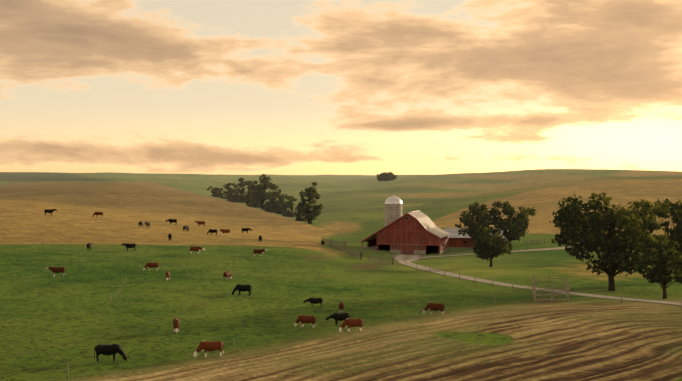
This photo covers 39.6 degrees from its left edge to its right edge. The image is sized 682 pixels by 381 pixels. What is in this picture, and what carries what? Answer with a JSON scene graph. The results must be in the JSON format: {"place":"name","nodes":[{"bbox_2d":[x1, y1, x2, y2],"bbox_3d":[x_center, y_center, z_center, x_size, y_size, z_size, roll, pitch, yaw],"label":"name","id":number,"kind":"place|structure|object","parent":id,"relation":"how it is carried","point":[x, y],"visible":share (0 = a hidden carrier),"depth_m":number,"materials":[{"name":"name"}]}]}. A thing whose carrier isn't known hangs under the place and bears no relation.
{"place":"outdoors","nodes":[
{"label":"outdoors","id":0,"kind":"place"},
{"bbox_2d":[0,169,681,380],"bbox_3d":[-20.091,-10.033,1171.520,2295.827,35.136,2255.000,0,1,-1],"label":"terrain","id":1,"kind":"structure","parent":0,"point":[51,326],"depth_m":136.89,"materials":[{"name":"green plant"}]},
{"bbox_2d":[44,209,56,215],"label":"cow","id":2,"kind":"object","parent":1,"relation":"on","point":[51,211],"visible":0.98,"depth_m":264.95},
{"bbox_2d":[46,266,65,276],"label":"cow","id":3,"kind":"object","parent":1,"relation":"on","point":[54,270],"visible":0.98,"depth_m":143.23},
{"bbox_2d":[92,212,102,216],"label":"cow","id":4,"kind":"object","parent":1,"relation":"on","point":[98,213],"visible":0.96,"depth_m":272.55},
{"bbox_2d":[94,344,126,361],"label":"cow","id":5,"kind":"object","parent":1,"relation":"on","point":[113,349],"visible":1,"depth_m":83.82},
{"bbox_2d":[121,243,135,250],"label":"cow","id":6,"kind":"object","parent":1,"relation":"on","point":[128,245],"visible":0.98,"depth_m":185.55},
{"bbox_2d":[143,262,158,270],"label":"cow","id":7,"kind":"object","parent":1,"relation":"on","point":[151,265],"visible":1,"depth_m":153.18},
{"bbox_2d":[165,271,169,280],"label":"cow","id":8,"kind":"object","parent":1,"relation":"on","point":[167,277],"visible":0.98,"depth_m":140.94},
{"bbox_2d":[165,219,176,224],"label":"cow","id":9,"kind":"object","parent":1,"relation":"on","point":[172,220],"visible":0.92,"depth_m":269.13},
{"bbox_2d":[43,239,309,249],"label":"hill fence","id":10,"kind":"object","parent":1,"relation":"on","point":[192,243],"depth_m":196.94,"materials":[{"name":"brown wood"}]},
{"bbox_2d":[173,318,179,332],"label":"cow","id":11,"kind":"object","parent":1,"relation":"on","point":[176,322],"visible":1,"depth_m":98.53},
{"bbox_2d":[190,246,204,253],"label":"cow","id":12,"kind":"object","parent":1,"relation":"on","point":[195,248],"visible":1,"depth_m":182.06},
{"bbox_2d":[195,221,204,225],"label":"cow","id":13,"kind":"object","parent":1,"relation":"on","point":[201,222],"visible":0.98,"depth_m":275.37},
{"bbox_2d":[193,341,223,357],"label":"cow","id":14,"kind":"object","parent":1,"relation":"on","point":[205,346],"visible":0.98,"depth_m":86.28},
{"bbox_2d":[207,229,216,234],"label":"cow","id":15,"kind":"object","parent":1,"relation":"on","point":[212,230],"visible":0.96,"depth_m":240.75},
{"bbox_2d":[207,186,223,197],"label":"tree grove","id":16,"kind":"object","parent":1,"relation":"on","point":[214,192],"visible":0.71,"depth_m":814.50,"materials":[{"name":"green plant"}]},
{"bbox_2d":[218,229,229,232],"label":"cow","id":17,"kind":"object","parent":1,"relation":"on","point":[225,230],"visible":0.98,"depth_m":243.05},
{"bbox_2d":[223,271,231,279],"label":"cow","id":18,"kind":"object","parent":1,"relation":"on","point":[227,274],"visible":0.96,"depth_m":144.61},
{"bbox_2d":[222,182,239,199],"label":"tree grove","id":19,"kind":"object","parent":1,"relation":"on","point":[230,192],"visible":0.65,"depth_m":788.54,"materials":[{"name":"green plant"}]},
{"bbox_2d":[227,194,244,202],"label":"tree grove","id":20,"kind":"object","parent":1,"relation":"on","point":[233,199],"visible":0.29,"depth_m":772.26,"materials":[{"name":"green plant"}]},
{"bbox_2d":[232,284,251,295],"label":"cow","id":21,"kind":"object","parent":1,"relation":"on","point":[240,288],"visible":1,"depth_m":127.75},
{"bbox_2d":[241,228,251,232],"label":"cow","id":22,"kind":"object","parent":1,"relation":"on","point":[244,229],"visible":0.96,"depth_m":262.69},
{"bbox_2d":[232,178,260,204],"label":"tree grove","id":23,"kind":"object","parent":1,"relation":"on","point":[244,196],"visible":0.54,"depth_m":732.67,"materials":[{"name":"green plant"}]},
{"bbox_2d":[247,196,261,207],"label":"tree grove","id":24,"kind":"object","parent":1,"relation":"on","point":[254,203],"visible":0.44,"depth_m":694.58,"materials":[{"name":"green plant"}]},
{"bbox_2d":[253,249,266,256],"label":"cow","id":25,"kind":"object","parent":1,"relation":"on","point":[259,251],"visible":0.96,"depth_m":184.61},
{"bbox_2d":[249,174,278,209],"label":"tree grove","id":26,"kind":"object","parent":1,"relation":"on","point":[262,195],"visible":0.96,"depth_m":670.65,"materials":[{"name":"green plant"}]},
{"bbox_2d":[263,197,286,212],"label":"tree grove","id":27,"kind":"object","parent":1,"relation":"on","point":[267,207],"visible":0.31,"depth_m":643.63,"materials":[{"name":"green plant"}]},
{"bbox_2d":[22,295,530,378],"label":"field fence","id":28,"kind":"object","parent":1,"relation":"on","point":[248,340],"depth_m":88.78,"materials":[{"name":"brown wood"}]},
{"bbox_2d":[268,189,287,213],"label":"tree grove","id":29,"kind":"object","parent":1,"relation":"on","point":[277,205],"visible":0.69,"depth_m":633.09,"materials":[{"name":"green plant"}]},
{"bbox_2d":[279,195,297,216],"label":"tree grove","id":30,"kind":"object","parent":1,"relation":"on","point":[289,204],"visible":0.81,"depth_m":610.22,"materials":[{"name":"green plant"}]},
{"bbox_2d":[295,205,306,220],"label":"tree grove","id":31,"kind":"object","parent":1,"relation":"on","point":[299,215],"visible":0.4,"depth_m":416.43,"materials":[{"name":"green plant"}]},
{"bbox_2d":[294,315,315,327],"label":"cow","id":32,"kind":"object","parent":1,"relation":"on","point":[302,319],"visible":0.98,"depth_m":102.55},
{"bbox_2d":[298,182,322,223],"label":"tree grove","id":33,"kind":"object","parent":1,"relation":"on","point":[311,193],"visible":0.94,"depth_m":399.83,"materials":[{"name":"green plant"}]},
{"bbox_2d":[303,297,322,307],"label":"cow","id":34,"kind":"object","parent":1,"relation":"on","point":[312,300],"visible":0.98,"depth_m":118.69},
{"bbox_2d":[326,313,349,325],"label":"cow","id":35,"kind":"object","parent":1,"relation":"on","point":[337,317],"visible":0.79,"depth_m":104.01},
{"bbox_2d":[332,240,347,246],"bbox_3d":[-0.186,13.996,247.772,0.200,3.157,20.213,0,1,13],"label":"gate","id":36,"kind":"structure","parent":1,"relation":"on","point":[342,241],"depth_m":250.25,"materials":[{"name":"brown wood"}]},
{"bbox_2d":[322,237,360,259],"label":"fence","id":37,"kind":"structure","parent":1,"relation":"on","point":[324,240],"depth_m":227.43,"materials":[{"name":"brown wood"}]},
{"bbox_2d":[339,301,343,312],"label":"cow","id":38,"kind":"object","parent":1,"relation":"on","point":[341,305],"visible":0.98,"depth_m":113.30},
{"bbox_2d":[339,318,362,332],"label":"cow","id":39,"kind":"object","parent":1,"relation":"on","point":[348,323],"visible":1,"depth_m":99.00},
{"bbox_2d":[377,172,396,180],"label":"horizon tree","id":40,"kind":"object","parent":1,"relation":"on","point":[388,176],"visible":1,"depth_m":1237.69,"materials":[{"name":"green plant"}]},
{"bbox_2d":[385,195,402,225],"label":"silo","id":41,"kind":"object","parent":1,"relation":"on","point":[393,208],"visible":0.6,"depth_m":262.49,"materials":[{"name":"metal"}]},
{"bbox_2d":[360,210,450,254],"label":"barn","id":42,"kind":"structure","parent":1,"relation":"on","point":[417,232],"depth_m":245.05,"materials":[{"name":"red wood"}]},
{"bbox_2d":[423,302,444,314],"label":"cow","id":43,"kind":"object","parent":1,"relation":"on","point":[436,306],"visible":1,"depth_m":111.59},
{"bbox_2d":[411,264,529,290],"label":"roadside fence","id":44,"kind":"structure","parent":1,"relation":"on","point":[475,279],"depth_m":156.78,"materials":[{"name":"brown wood"}]},
{"bbox_2d":[454,201,494,250],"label":"tree","id":45,"kind":"object","parent":1,"relation":"on","point":[482,218],"visible":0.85,"depth_m":250.83,"materials":[{"name":"green plant"}]},
{"bbox_2d":[444,228,507,246],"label":"machine shed","id":46,"kind":"structure","parent":1,"relation":"on","point":[456,240],"depth_m":261.39,"materials":[{"name":"red"}]},
{"bbox_2d":[473,227,511,266],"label":"yard tree","id":47,"kind":"object","parent":1,"relation":"on","point":[488,245],"visible":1,"depth_m":196.64,"materials":[{"name":"green plant"}]},
{"bbox_2d":[488,201,536,250],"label":"tree","id":48,"kind":"object","parent":1,"relation":"on","point":[517,225],"visible":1,"depth_m":249.94,"materials":[{"name":"green plant"}]},
{"bbox_2d":[525,239,544,244],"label":"road fence","id":49,"kind":"object","parent":1,"relation":"on","point":[535,240],"depth_m":271.08,"materials":[{"name":"brown wood"}]},
{"bbox_2d":[532,275,569,301],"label":"corral gate","id":50,"kind":"structure","parent":1,"relation":"on","point":[566,289],"depth_m":129.19,"materials":[{"name":"brown wood"}]},
{"bbox_2d":[549,189,669,290],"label":"tree","id":51,"kind":"object","parent":1,"relation":"on","point":[614,249],"visible":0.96,"depth_m":145.04,"materials":[{"name":"green plant"}]},
{"bbox_2d":[570,288,681,309],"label":"roadside fence","id":52,"kind":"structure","parent":1,"relation":"on","point":[636,297],"depth_m":125.29,"materials":[{"name":"brown wood"}]},
{"bbox_2d":[638,217,659,253],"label":"edge tree","id":53,"kind":"object","parent":1,"relation":"on","point":[654,235],"visible":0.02,"depth_m":225.20,"materials":[{"name":"green plant"}]},
{"bbox_2d":[635,239,681,298],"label":"tree","id":54,"kind":"object","parent":1,"relation":"on","point":[668,255],"visible":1,"depth_m":131.97,"materials":[{"name":"green plant"}]},
{"bbox_2d":[652,200,681,254],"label":"tall tree","id":55,"kind":"object","parent":1,"relation":"on","point":[676,230],"visible":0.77,"depth_m":168.71,"materials":[{"name":"green plant"}]},
{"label":"fence gates","id":56,"kind":"object","parent":1,"relation":"on","visible":0},
{"bbox_2d":[368,257,392,264],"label":"fence gates","id":57,"kind":"object","parent":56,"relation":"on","point":[380,258],"visible":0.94,"depth_m":200.21,"materials":[{"name":"brown wood"}]},
{"bbox_2d":[0,0,681,174],"label":"sky","id":58,"kind":"structure","parent":0,"point":[215,87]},
{"bbox_2d":[390,254,421,260],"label":"gravel yard","id":59,"kind":"structure","parent":0,"point":[400,257],"depth_m":231.58,"materials":[{"name":"beige gravel"}]},
{"bbox_2d":[396,242,680,304],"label":"farm road","id":60,"kind":"structure","parent":0,"point":[406,262],"depth_m":162.71,"materials":[{"name":"beige gravel"}]}
]}

